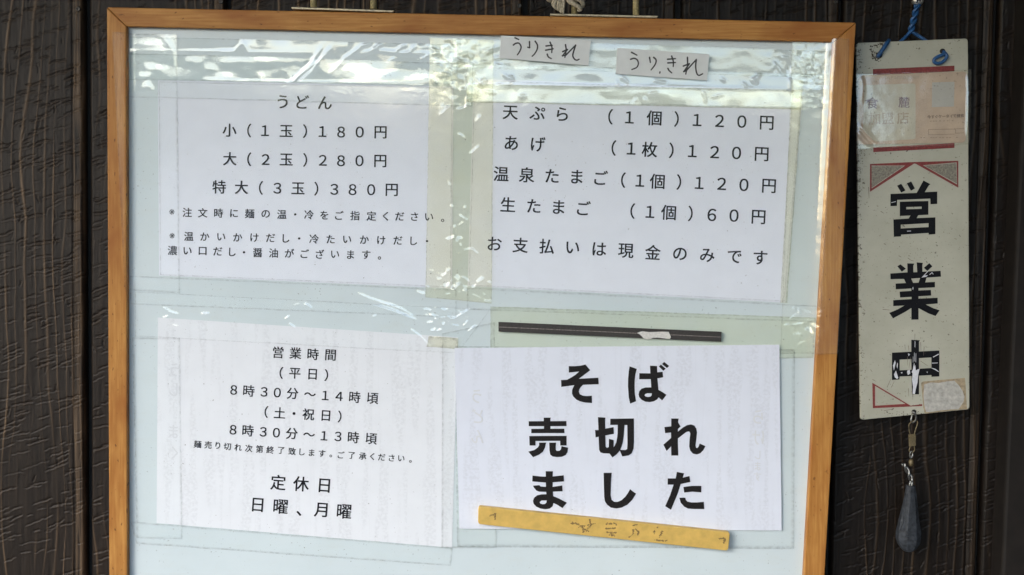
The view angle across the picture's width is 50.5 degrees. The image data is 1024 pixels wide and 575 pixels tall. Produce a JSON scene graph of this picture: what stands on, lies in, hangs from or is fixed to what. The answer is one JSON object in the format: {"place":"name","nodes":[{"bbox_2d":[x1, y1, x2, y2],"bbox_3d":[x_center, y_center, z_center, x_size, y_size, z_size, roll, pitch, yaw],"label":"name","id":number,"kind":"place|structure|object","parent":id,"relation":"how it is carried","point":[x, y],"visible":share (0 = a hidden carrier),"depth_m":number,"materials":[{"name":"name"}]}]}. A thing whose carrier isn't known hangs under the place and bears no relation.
{"place":"outdoors","nodes":[
{"label":"outdoors","id":0,"kind":"place"},
{"label":"ground","id":1,"kind":"structure","parent":0,"visible":0},
{"bbox_2d":[0,0,1023,574],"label":"board wall","id":2,"kind":"structure","parent":1,"relation":"on","point":[966,468],"depth_m":1.10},
{"bbox_2d":[107,0,855,574],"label":"notice board","id":3,"kind":"object","parent":2,"relation":"attached to","point":[147,48],"visible":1,"depth_m":1.07,"materials":[{"name":"white"}]},
{"bbox_2d":[158,80,452,287],"bbox_3d":[-0.202,-0.100,1.059,0.288,0.199,0.011,1,2,0],"label":"paper notice","id":4,"kind":"object","parent":3,"relation":"attached to","point":[329,183],"visible":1,"depth_m":1.06,"materials":[{"name":"white paper"}]},
{"bbox_2d":[157,317,457,547],"bbox_3d":[-0.205,0.145,1.081,0.301,0.229,0.012,1,2,0],"label":"paper notice","id":5,"kind":"object","parent":3,"relation":"attached to","point":[332,433],"visible":1,"depth_m":1.08,"materials":[{"name":"white paper"}]},
{"bbox_2d":[499,35,590,65],"bbox_3d":[0.032,-0.228,1.044,0.088,0.027,0.002,1,2,0],"label":"paper label","id":6,"kind":"object","parent":3,"relation":"attached to","point":[566,51],"visible":1,"depth_m":1.04,"materials":[{"name":"grey paper"}]},
{"bbox_2d":[546,0,584,13],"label":"rope","id":7,"kind":"object","parent":3,"relation":"attached to","point":[558,5],"visible":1,"depth_m":1.03,"materials":[{"name":"beige fabric"}]},
{"bbox_2d":[478,505,729,549],"bbox_3d":[0.091,0.240,1.083,0.251,0.042,0.008,1,2,0],"label":"paper strip","id":8,"kind":"object","parent":3,"relation":"attached to","point":[613,528],"visible":1,"depth_m":1.08,"materials":[{"name":"yellow paper"}]},
{"bbox_2d":[498,322,721,341],"bbox_3d":[0.096,0.044,1.069,0.220,0.017,0.003,1,2,0],"label":"magnetic strip","id":9,"kind":"object","parent":3,"relation":"attached to","point":[671,334],"visible":1,"depth_m":1.07,"materials":[{"name":"black rubber"}]},
{"bbox_2d":[454,345,781,530],"bbox_3d":[0.107,0.149,1.079,0.329,0.190,0.010,1,2,0],"label":"paper notice","id":10,"kind":"object","parent":3,"relation":"attached to","point":[688,436],"visible":1,"depth_m":1.08,"materials":[{"name":"white paper"}]},
{"bbox_2d":[468,79,802,302],"bbox_3d":[0.119,-0.093,1.059,0.323,0.214,0.012,1,2,0],"label":"paper notice","id":11,"kind":"object","parent":3,"relation":"attached to","point":[665,190],"visible":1,"depth_m":1.06,"materials":[{"name":"white paper"}]},
{"bbox_2d":[616,48,708,79],"bbox_3d":[0.145,-0.215,1.045,0.090,0.030,0.002,1,2,0],"label":"paper label","id":12,"kind":"object","parent":3,"relation":"attached to","point":[669,64],"visible":1,"depth_m":1.04,"materials":[{"name":"grey paper"}]},
{"bbox_2d":[911,0,923,4],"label":"wall screw","id":13,"kind":"object","parent":2,"relation":"attached to","point":[913,2],"depth_m":1.07,"materials":[{"name":"silver metal"}]},
{"bbox_2d":[876,3,948,64],"bbox_3d":[0.393,-0.250,1.072,0.070,0.062,0.019,1,2,0],"label":"string","id":14,"kind":"object","parent":13,"relation":"hanging from","point":[913,20],"visible":1,"depth_m":1.07,"materials":[{"name":"blue fabric"}]},
{"bbox_2d":[846,39,985,419],"bbox_3d":[0.400,-0.057,1.076,0.144,0.378,0.004,1,2,0],"label":"hanging sign","id":15,"kind":"object","parent":14,"relation":"hanging from","point":[913,250],"visible":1,"depth_m":1.08,"materials":[{"name":"white"}]},
{"bbox_2d":[908,411,917,465],"bbox_3d":[0.399,0.150,1.083,0.010,0.056,0.008,1,2,0],"label":"snap clip","id":16,"kind":"object","parent":15,"relation":"hanging from","point":[912,439],"visible":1,"depth_m":1.08,"materials":[{"name":"metal"}]},
{"bbox_2d":[895,463,920,551],"bbox_3d":[0.397,0.220,1.083,0.025,0.090,0.020,1,2,0],"label":"lead sinker","id":17,"kind":"object","parent":16,"relation":"hanging from","point":[908,534],"visible":1,"depth_m":1.08,"materials":[{"name":"metal"}]},
{"bbox_2d":[857,70,969,144],"bbox_3d":[0.395,-0.176,1.068,0.114,0.079,0.002,1,2,0],"label":"sleeved card","id":18,"kind":"object","parent":15,"relation":"attached to","point":[913,108],"visible":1,"depth_m":1.07,"materials":[{"name":"beige paper"}]}
]}

